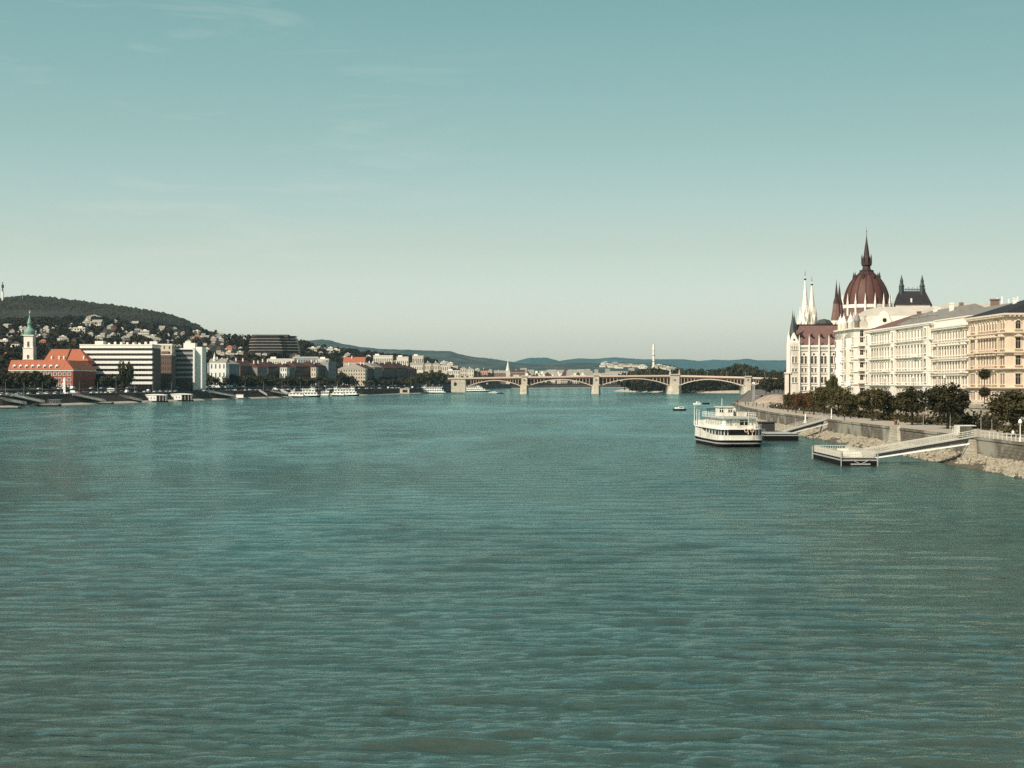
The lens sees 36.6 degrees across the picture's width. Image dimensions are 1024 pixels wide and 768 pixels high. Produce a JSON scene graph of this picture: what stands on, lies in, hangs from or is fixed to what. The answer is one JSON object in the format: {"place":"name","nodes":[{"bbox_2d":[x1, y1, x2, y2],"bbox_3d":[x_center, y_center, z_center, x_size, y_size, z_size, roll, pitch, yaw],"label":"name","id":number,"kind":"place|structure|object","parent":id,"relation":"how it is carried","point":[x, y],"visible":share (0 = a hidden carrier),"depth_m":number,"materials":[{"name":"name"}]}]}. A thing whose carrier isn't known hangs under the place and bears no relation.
{"place":"outdoors","nodes":[
{"label":"outdoors","id":0,"kind":"place"},
{"bbox_2d":[0,309,131,322],"bbox_3d":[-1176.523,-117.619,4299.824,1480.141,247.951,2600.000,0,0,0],"label":"wooded hill","id":1,"kind":"structure","parent":0,"point":[50,314],"depth_m":3969.08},
{"bbox_2d":[0,294,213,335],"bbox_3d":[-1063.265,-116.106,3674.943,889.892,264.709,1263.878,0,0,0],"label":"ridge forest","id":2,"kind":"object","parent":1,"relation":"on","point":[27,302],"visible":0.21,"depth_m":4149.24,"materials":[{"name":"green plant"}]},
{"bbox_2d":[0,315,499,388],"bbox_3d":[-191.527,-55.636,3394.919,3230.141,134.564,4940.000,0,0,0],"label":"hillside","id":3,"kind":"structure","parent":0,"point":[52,342],"depth_m":2167.56,"materials":[{"name":"plant"}]},
{"bbox_2d":[22,312,43,359],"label":"church","id":4,"kind":"structure","parent":3,"relation":"on","point":[29,348],"depth_m":1226.34,"materials":[{"name":"white paint"}]},
{"bbox_2d":[44,348,93,365],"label":"convent hall","id":5,"kind":"structure","parent":3,"relation":"on","point":[69,354],"depth_m":1202.09,"materials":[{"name":"tile"}]},
{"bbox_2d":[79,341,160,391],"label":"banded hotel","id":6,"kind":"structure","parent":3,"relation":"on","point":[144,359],"depth_m":1212.76,"materials":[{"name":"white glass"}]},
{"bbox_2d":[150,341,175,353],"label":"rose tower","id":7,"kind":"structure","parent":3,"relation":"on","point":[168,347],"depth_m":1284.96,"materials":[{"name":"paint"}]},
{"bbox_2d":[207,358,239,385],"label":"town house","id":8,"kind":"structure","parent":3,"relation":"on","point":[233,367],"depth_m":1496.76,"materials":[{"name":"grey paint"}]},
{"bbox_2d":[231,358,250,375],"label":"town house","id":9,"kind":"structure","parent":3,"relation":"on","point":[244,367],"depth_m":1547.75,"materials":[{"name":"grey paint"}]},
{"bbox_2d":[250,360,267,385],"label":"town house","id":10,"kind":"structure","parent":3,"relation":"on","point":[257,369],"depth_m":1567.09,"materials":[{"name":"grey paint"}]},
{"bbox_2d":[256,359,279,384],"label":"town house","id":11,"kind":"structure","parent":3,"relation":"on","point":[273,369],"depth_m":1607.86,"materials":[{"name":"paint"}]},
{"bbox_2d":[249,335,300,352],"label":"terraced building","id":12,"kind":"structure","parent":3,"relation":"on","point":[273,344],"depth_m":2020.23,"materials":[{"name":"grey concrete"}]},
{"bbox_2d":[268,357,296,363],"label":"long house","id":13,"kind":"structure","parent":3,"relation":"on","point":[274,360],"depth_m":1793.78,"materials":[{"name":"paint"}]},
{"bbox_2d":[280,362,289,386],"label":"gable house","id":14,"kind":"structure","parent":3,"relation":"on","point":[284,369],"depth_m":1614.75,"materials":[{"name":"white paint"}]},
{"bbox_2d":[287,359,309,384],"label":"town house","id":15,"kind":"structure","parent":3,"relation":"on","point":[302,370],"depth_m":1695.15,"materials":[{"name":"paint"}]},
{"bbox_2d":[293,355,319,362],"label":"long house","id":16,"kind":"structure","parent":3,"relation":"on","point":[302,359],"depth_m":1908.76,"materials":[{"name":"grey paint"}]},
{"bbox_2d":[302,360,325,384],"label":"town house","id":17,"kind":"structure","parent":3,"relation":"on","point":[321,370],"depth_m":1739.10,"materials":[{"name":"brown paint"}]},
{"bbox_2d":[311,362,318,385],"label":"gable house","id":18,"kind":"structure","parent":3,"relation":"on","point":[314,369],"depth_m":1700.31,"materials":[{"name":"paint"}]},
{"bbox_2d":[317,360,336,385],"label":"town house","id":19,"kind":"structure","parent":3,"relation":"on","point":[330,369],"depth_m":1756.47,"materials":[{"name":"grey paint"}]},
{"bbox_2d":[338,363,367,385],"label":"riverside palace","id":20,"kind":"structure","parent":3,"relation":"on","point":[358,372],"depth_m":1804.74,"materials":[{"name":"paint"}]},
{"bbox_2d":[343,356,365,366],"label":"orange roof house","id":21,"kind":"structure","parent":3,"relation":"on","point":[352,360],"depth_m":1944.56,"materials":[{"name":"tile"}]},
{"bbox_2d":[357,362,372,379],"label":"town house","id":22,"kind":"structure","parent":3,"relation":"on","point":[370,372],"depth_m":1894.82,"materials":[{"name":"paint"}]},
{"bbox_2d":[362,361,382,384],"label":"town house","id":23,"kind":"structure","parent":3,"relation":"on","point":[377,371],"depth_m":1925.32,"materials":[{"name":"grey paint"}]},
{"bbox_2d":[373,354,393,362],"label":"apartment block","id":24,"kind":"structure","parent":3,"relation":"on","point":[382,358],"depth_m":2250.76,"materials":[{"name":"paint"}]},
{"bbox_2d":[374,361,395,384],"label":"town house","id":25,"kind":"structure","parent":3,"relation":"on","point":[389,370],"depth_m":1985.28,"materials":[{"name":"paint"}]},
{"bbox_2d":[386,360,406,384],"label":"town house","id":26,"kind":"structure","parent":3,"relation":"on","point":[401,369],"depth_m":2040.16,"materials":[{"name":"brown paint"}]},
{"bbox_2d":[396,355,408,365],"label":"apartment block","id":27,"kind":"structure","parent":3,"relation":"on","point":[403,360],"depth_m":2340.70,"materials":[{"name":"paint"}]},
{"bbox_2d":[402,363,416,384],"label":"town house","id":28,"kind":"structure","parent":3,"relation":"on","point":[411,371],"depth_m":2089.94,"materials":[{"name":"paint"}]},
{"bbox_2d":[410,361,423,372],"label":"apartment block","id":29,"kind":"structure","parent":3,"relation":"on","point":[419,367],"depth_m":2216.99,"materials":[{"name":"paint"}]},
{"bbox_2d":[494,370,505,383],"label":"town house","id":30,"kind":"structure","parent":3,"relation":"on","point":[499,373],"depth_m":3366.25,"materials":[{"name":"paint"}]},
{"bbox_2d":[0,384,619,394],"bbox_3d":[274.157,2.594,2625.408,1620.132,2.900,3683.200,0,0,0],"label":"quay road","id":31,"kind":"structure","parent":0,"point":[35,391],"depth_m":1388.37,"materials":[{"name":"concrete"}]},
{"bbox_2d":[0,373,13,389],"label":"quayside tree","id":32,"kind":"object","parent":31,"relation":"on","point":[7,379],"visible":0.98,"depth_m":1002.22,"materials":[{"name":"green plant"}]},
{"bbox_2d":[14,371,36,389],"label":"quayside tree","id":33,"kind":"object","parent":31,"relation":"on","point":[26,377],"visible":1,"depth_m":1022.50,"materials":[{"name":"green plant"}]},
{"bbox_2d":[31,371,45,388],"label":"quayside tree","id":34,"kind":"object","parent":31,"relation":"on","point":[39,378],"visible":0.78,"depth_m":1046.33,"materials":[{"name":"green plant"}]},
{"bbox_2d":[43,376,58,387],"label":"quayside tree","id":35,"kind":"object","parent":31,"relation":"on","point":[50,381],"visible":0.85,"depth_m":1071.67,"materials":[{"name":"green plant"}]},
{"bbox_2d":[8,360,95,388],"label":"convent","id":36,"kind":"structure","parent":31,"relation":"on","point":[79,374],"depth_m":1133.61,"materials":[{"name":"red paint"}]},
{"bbox_2d":[99,375,112,388],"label":"quayside tree","id":37,"kind":"object","parent":31,"relation":"on","point":[103,380],"visible":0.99,"depth_m":1158.88,"materials":[{"name":"green plant"}]},
{"bbox_2d":[109,373,120,387],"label":"quayside tree","id":38,"kind":"object","parent":31,"relation":"on","point":[116,379],"visible":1,"depth_m":1166.97,"materials":[{"name":"green plant"}]},
{"bbox_2d":[117,359,126,388],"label":"poplar tree","id":39,"kind":"object","parent":31,"relation":"on","point":[122,373],"visible":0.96,"depth_m":1187.98,"materials":[{"name":"green plant"}]},
{"bbox_2d":[126,361,134,388],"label":"poplar tree","id":40,"kind":"object","parent":31,"relation":"on","point":[130,372],"visible":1,"depth_m":1191.11,"materials":[{"name":"green plant"}]},
{"bbox_2d":[161,351,175,387],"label":"brown annex","id":41,"kind":"object","parent":31,"relation":"on","point":[168,369],"visible":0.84,"depth_m":1261.99,"materials":[{"name":"paint"}]},
{"bbox_2d":[175,341,205,390],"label":"office block","id":42,"kind":"structure","parent":31,"relation":"on","point":[190,364],"depth_m":1300.50,"materials":[{"name":"paint"}]},
{"bbox_2d":[209,352,229,387],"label":"building","id":43,"kind":"structure","parent":31,"relation":"on","point":[219,368],"depth_m":1399.99,"materials":[{"name":"white paint"}]},
{"bbox_2d":[229,374,240,384],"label":"quayside tree","id":44,"kind":"object","parent":31,"relation":"on","point":[235,378],"visible":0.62,"depth_m":1423.46,"materials":[{"name":"green plant"}]},
{"bbox_2d":[235,374,250,385],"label":"quayside tree","id":45,"kind":"object","parent":31,"relation":"on","point":[245,379],"visible":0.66,"depth_m":1457.22,"materials":[{"name":"green plant"}]},
{"bbox_2d":[335,371,346,384],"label":"quayside tree","id":46,"kind":"object","parent":31,"relation":"on","point":[340,376],"visible":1,"depth_m":1722.03,"materials":[{"name":"green plant"}]},
{"bbox_2d":[412,372,426,385],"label":"quayside tree","id":47,"kind":"object","parent":31,"relation":"on","point":[421,379],"visible":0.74,"depth_m":1989.41,"materials":[{"name":"green plant"}]},
{"bbox_2d":[422,369,436,385],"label":"quayside tree","id":48,"kind":"object","parent":31,"relation":"on","point":[432,377],"visible":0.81,"depth_m":2063.88,"materials":[{"name":"green plant"}]},
{"bbox_2d":[433,370,447,385],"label":"quayside tree","id":49,"kind":"object","parent":31,"relation":"on","point":[441,377],"visible":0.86,"depth_m":2142.84,"materials":[{"name":"green plant"}]},
{"bbox_2d":[8,387,625,406],"bbox_3d":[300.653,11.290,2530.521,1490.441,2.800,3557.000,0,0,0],"label":"shore","id":50,"kind":"structure","parent":0,"point":[85,403],"depth_m":1282.27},
{"bbox_2d":[0,385,686,405],"bbox_3d":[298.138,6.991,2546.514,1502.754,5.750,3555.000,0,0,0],"label":"stepped embankment","id":51,"kind":"structure","parent":0,"point":[108,397],"depth_m":1251.61,"materials":[{"name":"stone"}]},
{"bbox_2d":[9,393,44,403],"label":"quay gangway","id":52,"kind":"object","parent":51,"relation":"on","point":[29,400],"visible":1,"depth_m":927.46,"materials":[{"name":"white paint"}]},
{"bbox_2d":[308,339,523,364],"bbox_3d":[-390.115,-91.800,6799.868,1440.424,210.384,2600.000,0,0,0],"label":"blue hill","id":53,"kind":"structure","parent":0,"point":[451,356],"depth_m":6668.10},
{"bbox_2d":[0,388,1023,767],"bbox_3d":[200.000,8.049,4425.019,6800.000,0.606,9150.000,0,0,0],"label":"water","id":54,"kind":"structure","parent":0,"point":[562,578],"depth_m":109.90,"materials":[{"name":"liquid"}]},
{"bbox_2d":[145,394,167,401],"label":"houseboat","id":55,"kind":"object","parent":54,"relation":"on","point":[157,397],"visible":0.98,"depth_m":1132.94,"materials":[{"name":"white paint"}]},
{"bbox_2d":[170,393,192,400],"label":"houseboat","id":56,"kind":"object","parent":54,"relation":"on","point":[182,397],"visible":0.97,"depth_m":1188.70,"materials":[{"name":"white paint"}]},
{"bbox_2d":[302,387,320,396],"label":"moored yacht","id":57,"kind":"object","parent":54,"relation":"on","point":[311,392],"visible":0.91,"depth_m":1502.48,"materials":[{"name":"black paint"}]},
{"bbox_2d":[343,387,359,395],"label":"moored yacht","id":58,"kind":"object","parent":54,"relation":"on","point":[349,391],"visible":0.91,"depth_m":1608.21,"materials":[{"name":"white paint"}]},
{"bbox_2d":[421,386,445,392],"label":"passenger ship","id":59,"kind":"object","parent":54,"relation":"on","point":[431,390],"visible":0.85,"depth_m":1963.30,"materials":[{"name":"white paint"}]},
{"bbox_2d":[466,385,489,391],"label":"passenger ship","id":60,"kind":"object","parent":54,"relation":"on","point":[475,389],"visible":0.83,"depth_m":2285.60,"materials":[{"name":"white paint"}]},
{"bbox_2d":[448,370,782,393],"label":"arch bridge","id":61,"kind":"structure","parent":54,"relation":"on","point":[673,383],"depth_m":1877.02,"materials":[{"name":"beige paint"}]},
{"bbox_2d":[694,406,762,446],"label":"river ship","id":62,"kind":"object","parent":54,"relation":"on","point":[725,426],"visible":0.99,"depth_m":354.31,"materials":[{"name":"white paint"}]},
{"bbox_2d":[757,421,798,440],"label":"mooring pontoon","id":63,"kind":"object","parent":54,"relation":"on","point":[770,432],"visible":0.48,"depth_m":392.14,"materials":[{"name":"black paint"}]},
{"bbox_2d":[812,445,877,465],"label":"landing pontoon","id":64,"kind":"object","parent":54,"relation":"on","point":[851,456],"visible":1,"depth_m":278.69,"materials":[{"name":"black paint"}]},
{"bbox_2d":[0,0,1023,361],"label":"sky","id":65,"kind":"structure","parent":0,"point":[505,180],"materials":[{"name":"blue"}]},
{"bbox_2d":[457,362,684,372],"bbox_3d":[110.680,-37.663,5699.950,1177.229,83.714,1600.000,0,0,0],"label":"green hill","id":66,"kind":"structure","parent":0,"point":[558,366],"depth_m":5562.99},
{"bbox_2d":[516,357,785,372],"bbox_3d":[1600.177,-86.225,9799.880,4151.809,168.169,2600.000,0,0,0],"label":"distant hills","id":67,"kind":"structure","parent":0,"point":[767,365],"depth_m":9576.32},
{"bbox_2d":[616,389,738,392],"bbox_3d":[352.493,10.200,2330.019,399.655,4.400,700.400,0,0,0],"label":"island","id":68,"kind":"structure","parent":0,"point":[700,391],"depth_m":2054.43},
{"bbox_2d":[631,381,761,390],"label":"island undergrowth","id":69,"kind":"object","parent":68,"relation":"on","point":[643,387],"visible":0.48,"depth_m":2041.92,"materials":[{"name":"green plant"}]},
{"bbox_2d":[734,365,753,376],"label":"island tree","id":70,"kind":"object","parent":68,"relation":"on","point":[748,371],"visible":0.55,"depth_m":2040.68,"materials":[{"name":"green plant"}]},
{"bbox_2d":[738,389,784,401],"bbox_3d":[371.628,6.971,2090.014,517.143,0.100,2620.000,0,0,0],"label":"quay road","id":71,"kind":"structure","parent":0,"point":[747,397],"depth_m":1229.38,"materials":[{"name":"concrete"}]},
{"bbox_2d":[759,379,772,393],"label":"tree","id":72,"kind":"object","parent":71,"relation":"on","point":[766,384],"visible":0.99,"depth_m":1247.52,"materials":[{"name":"green plant"}]},
{"bbox_2d":[792,392,1023,428],"bbox_3d":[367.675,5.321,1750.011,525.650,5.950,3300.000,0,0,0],"label":"retaining wall","id":73,"kind":"structure","parent":71,"relation":"on","point":[977,408],"depth_m":352.72,"materials":[{"name":"stone"}]},
{"bbox_2d":[732,405,1021,477],"bbox_3d":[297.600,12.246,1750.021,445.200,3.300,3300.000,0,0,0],"label":"riverbank","id":74,"kind":"structure","parent":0,"point":[978,466],"depth_m":281.00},
{"bbox_2d":[820,421,827,431],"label":"abutment","id":75,"kind":"object","parent":74,"relation":"on","point":[824,428],"visible":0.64,"depth_m":411.84,"materials":[{"name":"stone"}]},
{"bbox_2d":[781,414,829,432],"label":"gangway","id":76,"kind":"object","parent":75,"relation":"on","point":[804,426],"visible":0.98,"depth_m":411.14,"materials":[{"name":"metal"}]},
{"bbox_2d":[732,390,1023,460],"bbox_3d":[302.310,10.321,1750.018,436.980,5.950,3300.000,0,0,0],"label":"quay wall","id":77,"kind":"structure","parent":74,"relation":"on","point":[1001,449],"depth_m":346.05,"materials":[{"name":"stone"}]},
{"bbox_2d":[888,425,900,442],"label":"buttress","id":78,"kind":"structure","parent":77,"relation":"attached to","point":[894,433],"depth_m":337.09,"materials":[{"name":"stone"}]},
{"bbox_2d":[755,419,1023,478],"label":"riprap stones","id":79,"kind":"object","parent":74,"relation":"on","point":[1010,467],"visible":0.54,"depth_m":297.69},
{"bbox_2d":[961,439,976,458],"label":"abutment","id":80,"kind":"object","parent":74,"relation":"on","point":[970,449],"visible":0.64,"depth_m":279.73,"materials":[{"name":"stone"}]},
{"bbox_2d":[863,429,975,457],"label":"gangway","id":81,"kind":"object","parent":80,"relation":"on","point":[913,447],"visible":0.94,"depth_m":281.97,"materials":[{"name":"metal"}]},
{"bbox_2d":[954,425,975,435],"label":"gate frame","id":82,"kind":"object","parent":81,"relation":"on","point":[958,429],"visible":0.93,"depth_m":284.01,"materials":[{"name":"white paint"}]},
{"bbox_2d":[735,402,1023,441],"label":"quay","id":83,"kind":"structure","parent":0,"point":[940,427],"depth_m":378.16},
{"bbox_2d":[755,394,783,402],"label":"earth mound","id":84,"kind":"object","parent":83,"relation":"on","point":[776,398],"visible":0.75,"depth_m":733.32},
{"bbox_2d":[794,392,808,413],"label":"leafy tree","id":85,"kind":"object","parent":83,"relation":"on","point":[799,398],"visible":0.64,"depth_m":487.01,"materials":[{"name":"brown plant"}]},
{"bbox_2d":[769,402,846,413],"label":"hedge","id":86,"kind":"object","parent":83,"relation":"on","point":[820,410],"visible":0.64,"depth_m":525.21,"materials":[{"name":"green plant"}]},
{"bbox_2d":[803,391,818,414],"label":"leafy tree","id":87,"kind":"object","parent":83,"relation":"on","point":[807,395],"visible":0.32,"depth_m":476.21,"materials":[{"name":"brown plant"}]},
{"bbox_2d":[808,386,832,415],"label":"leafy tree","id":88,"kind":"object","parent":83,"relation":"on","point":[818,398],"visible":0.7,"depth_m":459.71,"materials":[{"name":"green plant"}]},
{"bbox_2d":[824,386,850,416],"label":"leafy tree","id":89,"kind":"object","parent":83,"relation":"on","point":[835,394],"visible":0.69,"depth_m":444.45,"materials":[{"name":"green plant"}]},
{"bbox_2d":[839,393,859,417],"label":"leafy tree","id":90,"kind":"object","parent":83,"relation":"on","point":[850,404],"visible":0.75,"depth_m":428.31,"materials":[{"name":"green plant"}]},
{"bbox_2d":[855,386,891,420],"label":"leafy tree","id":91,"kind":"object","parent":83,"relation":"on","point":[876,401],"visible":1,"depth_m":401.35,"materials":[{"name":"green plant"}]},
{"bbox_2d":[832,409,936,423],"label":"hedge","id":92,"kind":"object","parent":83,"relation":"on","point":[906,418],"visible":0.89,"depth_m":404.36,"materials":[{"name":"green plant"}]},
{"bbox_2d":[878,394,897,420],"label":"leafy tree","id":93,"kind":"object","parent":83,"relation":"on","point":[890,408],"visible":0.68,"depth_m":402.03,"materials":[{"name":"green plant"}]},
{"bbox_2d":[889,386,929,424],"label":"leafy tree","id":94,"kind":"object","parent":83,"relation":"on","point":[904,402],"visible":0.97,"depth_m":361.92,"materials":[{"name":"green plant"}]},
{"bbox_2d":[919,382,971,428],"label":"leafy tree","id":95,"kind":"object","parent":83,"relation":"on","point":[955,403],"visible":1,"depth_m":331.32,"materials":[{"name":"green plant"}]},
{"bbox_2d":[930,409,1005,429],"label":"hedge","id":96,"kind":"object","parent":83,"relation":"on","point":[984,423],"visible":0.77,"depth_m":336.71,"materials":[{"name":"green plant"}]},
{"bbox_2d":[981,389,1023,436],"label":"leafy tree","id":97,"kind":"object","parent":83,"relation":"on","point":[1006,405],"visible":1,"depth_m":285.65,"materials":[{"name":"green plant"}]},
{"bbox_2d":[992,419,1023,434],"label":"hedge","id":98,"kind":"object","parent":83,"relation":"on","point":[1006,429],"visible":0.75,"depth_m":305.25,"materials":[{"name":"green plant"}]},
{"label":"upper street","id":99,"kind":"structure","parent":0,"visible":0},
{"bbox_2d":[828,373,838,390],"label":"leafy tree","id":100,"kind":"object","parent":99,"relation":"on","point":[833,381],"visible":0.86,"depth_m":559.31,"materials":[{"name":"green plant"}]},
{"bbox_2d":[784,227,931,394],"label":"parliament","id":101,"kind":"structure","parent":99,"relation":"on","point":[810,354],"depth_m":833.50,"materials":[{"name":"stone"}]},
{"bbox_2d":[834,307,930,395],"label":"balcony house","id":102,"kind":"structure","parent":99,"relation":"on","point":[849,362],"depth_m":572.10,"materials":[{"name":"white paint"}]},
{"bbox_2d":[864,302,982,401],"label":"long white palace","id":103,"kind":"structure","parent":99,"relation":"on","point":[898,354],"depth_m":486.91,"materials":[{"name":"paint"}]},
{"bbox_2d":[907,296,1017,316],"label":"block","id":104,"kind":"structure","parent":99,"relation":"on","point":[943,306],"depth_m":555.96,"materials":[{"name":"beige paint"}]},
{"bbox_2d":[929,299,1011,399],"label":"cream palace","id":105,"kind":"structure","parent":99,"relation":"on","point":[949,345],"depth_m":434.60,"materials":[{"name":"paint"}]},
{"bbox_2d":[978,368,990,402],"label":"clipped tree","id":106,"kind":"object","parent":99,"relation":"on","point":[984,392],"visible":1,"depth_m":371.71,"materials":[{"name":"green plant"}]},
{"bbox_2d":[964,298,1023,403],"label":"corner palace","id":107,"kind":"structure","parent":99,"relation":"on","point":[995,337],"depth_m":392.33,"materials":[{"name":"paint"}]},
{"bbox_2d":[1014,372,1022,384],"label":"window","id":108,"kind":"structure","parent":107,"relation":"in","point":[1017,375],"depth_m":384.00,"materials":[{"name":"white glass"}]},
{"bbox_2d":[1014,354,1022,365],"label":"window","id":109,"kind":"structure","parent":107,"relation":"in","point":[1017,357],"depth_m":383.91,"materials":[{"name":"white glass"}]},
{"bbox_2d":[1014,334,1022,348],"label":"window","id":110,"kind":"structure","parent":107,"relation":"in","point":[1017,338],"depth_m":383.91,"materials":[{"name":"white glass"}]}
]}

